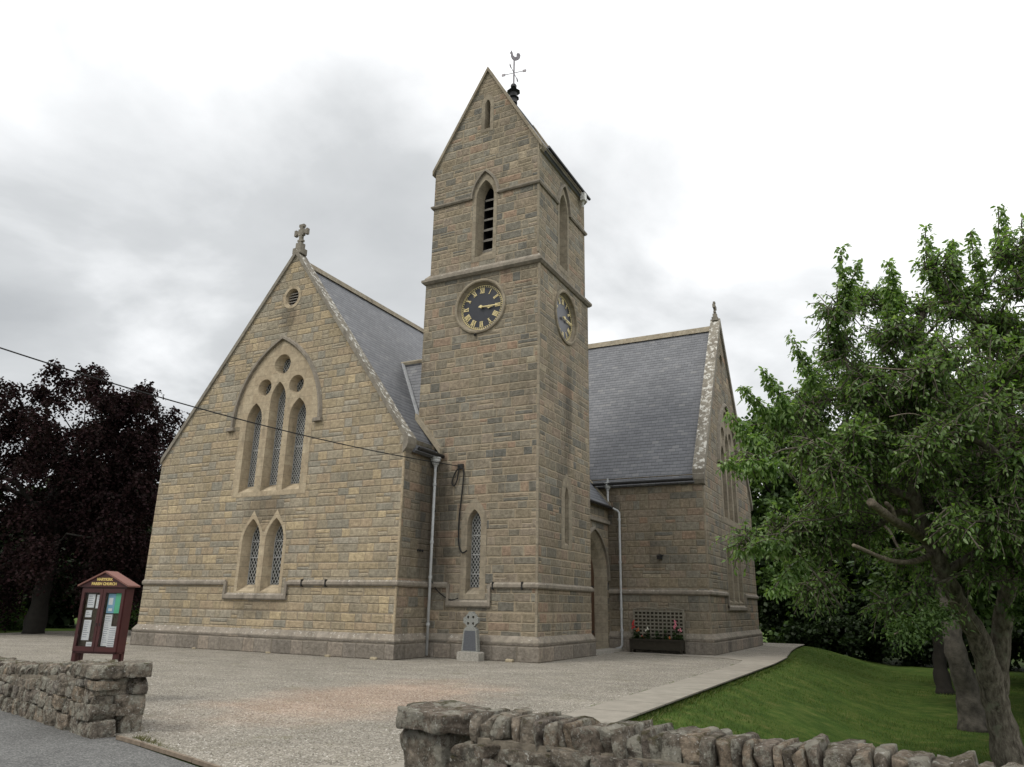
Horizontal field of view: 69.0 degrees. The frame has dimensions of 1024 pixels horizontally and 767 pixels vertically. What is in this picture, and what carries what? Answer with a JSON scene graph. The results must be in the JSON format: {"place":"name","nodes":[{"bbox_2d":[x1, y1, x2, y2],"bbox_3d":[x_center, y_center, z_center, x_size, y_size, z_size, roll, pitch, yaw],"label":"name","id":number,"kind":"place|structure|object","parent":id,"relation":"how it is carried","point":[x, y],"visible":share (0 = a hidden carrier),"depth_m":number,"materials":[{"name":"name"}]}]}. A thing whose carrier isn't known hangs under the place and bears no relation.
{"place":"outdoors","nodes":[
{"label":"outdoors","id":0,"kind":"place"},
{"bbox_2d":[0,709,196,766],"bbox_3d":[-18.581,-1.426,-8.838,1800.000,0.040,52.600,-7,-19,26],"label":"road","id":1,"kind":"structure","parent":0,"point":[24,742],"depth_m":7.46,"materials":[{"name":"grey asphalt"}]},
{"bbox_2d":[116,735,222,766],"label":"kerb edging","id":2,"kind":"object","parent":1,"relation":"on","point":[193,760],"visible":1,"depth_m":7.33,"materials":[{"name":"stone"}]},
{"bbox_2d":[449,707,1023,766],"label":"rubble wall","id":3,"kind":"structure","parent":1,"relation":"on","point":[516,737],"depth_m":3.84,"materials":[{"name":"stone"}]},
{"bbox_2d":[0,618,1023,766],"bbox_3d":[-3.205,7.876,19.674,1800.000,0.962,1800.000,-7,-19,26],"label":"lawn","id":4,"kind":"structure","parent":0,"point":[941,707],"depth_m":16.81,"materials":[{"name":"green plant"}]},
{"bbox_2d":[0,589,27,630],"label":"shrub","id":5,"kind":"object","parent":4,"relation":"on","point":[17,625],"visible":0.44,"depth_m":33.98,"materials":[{"name":"green plant"}]},
{"bbox_2d":[0,479,123,627],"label":"tree","id":6,"kind":"object","parent":4,"relation":"on","point":[61,615],"visible":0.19,"depth_m":37.80,"materials":[{"name":"green plant"}]},
{"bbox_2d":[0,656,152,738],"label":"rubble wall","id":7,"kind":"structure","parent":4,"relation":"on","point":[96,698],"depth_m":8.58,"materials":[{"name":"stone"}]},
{"bbox_2d":[0,356,189,633],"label":"copper beech","id":8,"kind":"object","parent":4,"relation":"on","point":[98,495],"visible":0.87,"depth_m":30.93,"materials":[{"name":"purple plant"}]},
{"bbox_2d":[107,473,158,621],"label":"tree","id":9,"kind":"object","parent":4,"relation":"on","point":[149,532],"visible":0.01,"depth_m":40.32,"materials":[{"name":"green plant"}]},
{"bbox_2d":[128,602,139,629],"bbox_3d":[-18.606,11.714,36.820,2.835,2.127,2.363,-1,-17,5],"label":"shrub","id":10,"kind":"object","parent":4,"relation":"on","point":[134,618],"visible":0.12,"depth_m":36.32,"materials":[{"name":"green plant"}]},
{"bbox_2d":[0,630,803,766],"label":"gravel forecourt","id":11,"kind":"structure","parent":4,"relation":"on","point":[48,646],"depth_m":13.30,"materials":[{"name":"beige gravel"}]},
{"bbox_2d":[71,571,139,661],"bbox_3d":[-6.132,3.750,11.104,0.870,1.843,0.270,-2,-17,11],"label":"notice board","id":12,"kind":"object","parent":11,"relation":"on","point":[103,620],"visible":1,"depth_m":11.13,"materials":[{"name":"red paint"}]},
{"bbox_2d":[72,589,103,651],"bbox_3d":[-6.324,3.526,11.111,0.359,0.890,0.028,-2,-17,11],"label":"glazed door","id":13,"kind":"structure","parent":12,"relation":"in","point":[75,648],"depth_m":11.10,"materials":[{"name":"red paint"}]},
{"bbox_2d":[94,589,125,651],"bbox_3d":[-5.964,3.511,11.041,0.359,0.890,0.028,-2,-17,11],"label":"glazed door","id":14,"kind":"structure","parent":12,"relation":"in","point":[96,649],"depth_m":11.03,"materials":[{"name":"red paint"}]},
{"bbox_2d":[133,730,182,750],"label":"verge grass","id":15,"kind":"structure","parent":11,"relation":"on","point":[140,737],"depth_m":7.91,"materials":[{"name":"green plant"}]},
{"bbox_2d":[317,765,351,766],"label":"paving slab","id":16,"kind":"structure","parent":11,"relation":"on","point":[332,766],"depth_m":6.73,"materials":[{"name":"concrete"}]},
{"bbox_2d":[53,659,719,766],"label":"gravel chippings","id":17,"kind":"object","parent":11,"relation":"on","point":[298,746],"visible":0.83,"depth_m":11.24,"materials":[{"name":"beige gravel"}]},
{"bbox_2d":[456,611,483,661],"bbox_3d":[-1.119,6.902,20.325,0.680,1.291,0.320,-7,-19,26],"label":"memorial stone","id":18,"kind":"object","parent":11,"relation":"on","point":[470,650],"visible":1,"depth_m":20.22,"materials":[{"name":"stone"}]},
{"bbox_2d":[396,699,491,766],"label":"gate pier","id":19,"kind":"structure","parent":4,"relation":"on","point":[433,733],"depth_m":4.60,"materials":[{"name":"stone"}]},
{"bbox_2d":[130,50,762,662],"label":"church","id":20,"kind":"structure","parent":4,"relation":"on","point":[578,498],"depth_m":23.91,"materials":[{"name":"stone"}]},
{"bbox_2d":[0,347,457,465],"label":"overhead cable","id":21,"kind":"object","parent":20,"relation":"attached to","point":[208,410],"visible":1,"depth_m":17.14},
{"bbox_2d":[247,526,259,583],"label":"church window","id":22,"kind":"structure","parent":20,"relation":"in","point":[256,537],"depth_m":23.40,"materials":[{"name":"grey glass"}]},
{"bbox_2d":[248,410,261,486],"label":"church window","id":23,"kind":"structure","parent":20,"relation":"in","point":[257,428],"depth_m":24.63,"materials":[{"name":"grey glass"}]},
{"bbox_2d":[266,384,270,393],"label":"church window","id":24,"kind":"structure","parent":20,"relation":"in","point":[268,388],"depth_m":25.03,"materials":[{"name":"grey glass"}]},
{"bbox_2d":[270,525,282,584],"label":"church window","id":25,"kind":"structure","parent":20,"relation":"in","point":[278,545],"depth_m":22.97,"materials":[{"name":"grey glass"}]},
{"bbox_2d":[270,388,285,484],"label":"church window","id":26,"kind":"structure","parent":20,"relation":"in","point":[281,405],"depth_m":24.29,"materials":[{"name":"grey glass"}]},
{"bbox_2d":[283,359,290,372],"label":"church window","id":27,"kind":"structure","parent":20,"relation":"in","point":[287,364],"depth_m":24.92,"materials":[{"name":"grey glass"}]},
{"bbox_2d":[291,404,305,483],"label":"church window","id":28,"kind":"structure","parent":20,"relation":"in","point":[298,447],"depth_m":23.79,"materials":[{"name":"grey glass"}]},
{"bbox_2d":[297,379,303,391],"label":"church window","id":29,"kind":"structure","parent":20,"relation":"in","point":[301,382],"depth_m":24.40,"materials":[{"name":"grey glass"}]},
{"bbox_2d":[470,512,480,586],"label":"church window","id":30,"kind":"structure","parent":20,"relation":"in","point":[476,524],"depth_m":21.70,"materials":[{"name":"grey glass"}]},
{"bbox_2d":[485,100,490,128],"bbox_3d":[-0.783,-9.298,25.861,0.210,1.170,0.250,-7,-19,26],"label":"slit window","id":31,"kind":"structure","parent":20,"relation":"in","point":[487,107],"depth_m":25.93,"materials":[{"name":"beige stone"}]},
{"bbox_2d":[591,559,594,636],"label":"door","id":32,"kind":"structure","parent":20,"relation":"in","point":[592,572],"depth_m":26.04,"materials":[{"name":"brown wood"}]},
{"bbox_2d":[626,655,795,720],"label":"lawn edge grass","id":33,"kind":"structure","parent":4,"relation":"on","point":[691,700],"depth_m":13.84,"materials":[{"name":"green plant"}]},
{"bbox_2d":[741,406,845,653],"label":"tree","id":34,"kind":"object","parent":4,"relation":"on","point":[782,493],"visible":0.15,"depth_m":41.07,"materials":[{"name":"green plant"}]},
{"bbox_2d":[758,596,841,650],"bbox_3d":[15.068,12.523,38.059,3.947,4.430,4.094,7,-17,-18],"label":"shrub","id":35,"kind":"object","parent":4,"relation":"on","point":[803,628],"visible":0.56,"depth_m":37.49,"materials":[{"name":"green plant"}]},
{"bbox_2d":[802,589,891,660],"bbox_3d":[16.767,12.209,36.690,3.652,4.331,4.364,13,-20,-35],"label":"shrub","id":36,"kind":"object","parent":4,"relation":"on","point":[854,629],"visible":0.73,"depth_m":36.07,"materials":[{"name":"green plant"}]},
{"bbox_2d":[710,204,1023,766],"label":"cherry tree","id":37,"kind":"object","parent":4,"relation":"on","point":[919,421],"visible":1,"depth_m":12.02,"materials":[{"name":"green plant"}]},
{"bbox_2d":[755,515,983,657],"bbox_3d":[19.613,9.608,42.553,13.162,13.840,11.007,-7,-19,26],"label":"tree","id":38,"kind":"object","parent":4,"relation":"on","point":[853,585],"visible":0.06,"depth_m":38.85,"materials":[{"name":"green plant"}]},
{"bbox_2d":[859,587,941,666],"bbox_3d":[19.082,12.178,36.183,4.683,4.505,4.375,-7,-19,26],"label":"shrub","id":39,"kind":"object","parent":4,"relation":"on","point":[914,658],"visible":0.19,"depth_m":35.09,"materials":[{"name":"green plant"}]},
{"bbox_2d":[838,382,1022,732],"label":"tree","id":40,"kind":"object","parent":4,"relation":"on","point":[971,713],"visible":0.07,"depth_m":16.99,"materials":[{"name":"green plant"}]},
{"bbox_2d":[840,506,1023,694],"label":"tree","id":41,"kind":"object","parent":4,"relation":"on","point":[942,679],"visible":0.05,"depth_m":23.95,"materials":[{"name":"green plant"}]},
{"bbox_2d":[912,605,1023,670],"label":"shrub","id":42,"kind":"object","parent":4,"relation":"on","point":[1016,657],"visible":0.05,"depth_m":34.18,"materials":[{"name":"green plant"}]},
{"bbox_2d":[984,616,1023,662],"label":"shrub","id":43,"kind":"object","parent":4,"relation":"on","point":[1019,639],"visible":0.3,"depth_m":33.13,"materials":[{"name":"green plant"}]},
{"bbox_2d":[0,0,1023,593],"label":"sky","id":44,"kind":"structure","parent":0,"point":[162,162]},
{"bbox_2d":[386,651,787,766],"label":"concrete path","id":45,"kind":"structure","parent":0,"point":[626,707],"depth_m":13.45,"materials":[{"name":"grey concrete"}]},
{"bbox_2d":[629,607,685,654],"bbox_3d":[4.879,8.293,25.041,1.780,1.458,0.545,-7,-19,26],"label":"planter","id":46,"kind":"object","parent":45,"relation":"on","point":[656,621],"visible":1,"depth_m":25.10,"materials":[{"name":"brown wood"}]},
{"bbox_2d":[631,620,638,637],"bbox_3d":[4.164,8.361,25.287,0.325,0.640,0.301,11,-19,-31],"label":"flowering plant","id":47,"kind":"object","parent":46,"relation":"on","point":[633,629],"visible":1,"depth_m":25.30,"materials":[{"name":"green plant"}]},
{"bbox_2d":[634,627,640,638],"bbox_3d":[4.258,8.483,25.272,0.398,0.400,0.308,-7,-19,26],"label":"flowering plant","id":48,"kind":"object","parent":46,"relation":"in","point":[637,630],"visible":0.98,"depth_m":25.27,"materials":[{"name":"green plant"}]},
{"bbox_2d":[644,627,650,638],"bbox_3d":[4.545,8.415,25.098,0.313,0.440,0.427,1,-17,1],"label":"flowering plant","id":49,"kind":"object","parent":46,"relation":"on","point":[647,636],"visible":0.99,"depth_m":25.07,"materials":[{"name":"green plant"}]},
{"bbox_2d":[653,631,660,638],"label":"flowering plant","id":50,"kind":"object","parent":46,"relation":"on","point":[656,634],"visible":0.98,"depth_m":24.91,"materials":[{"name":"green plant"}]},
{"bbox_2d":[671,620,681,639],"bbox_3d":[5.441,8.192,24.695,0.415,0.690,0.338,-7,-19,26],"label":"flowering plant","id":51,"kind":"object","parent":46,"relation":"in","point":[674,633],"visible":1,"depth_m":24.68,"materials":[{"name":"pink plant"}]}
]}

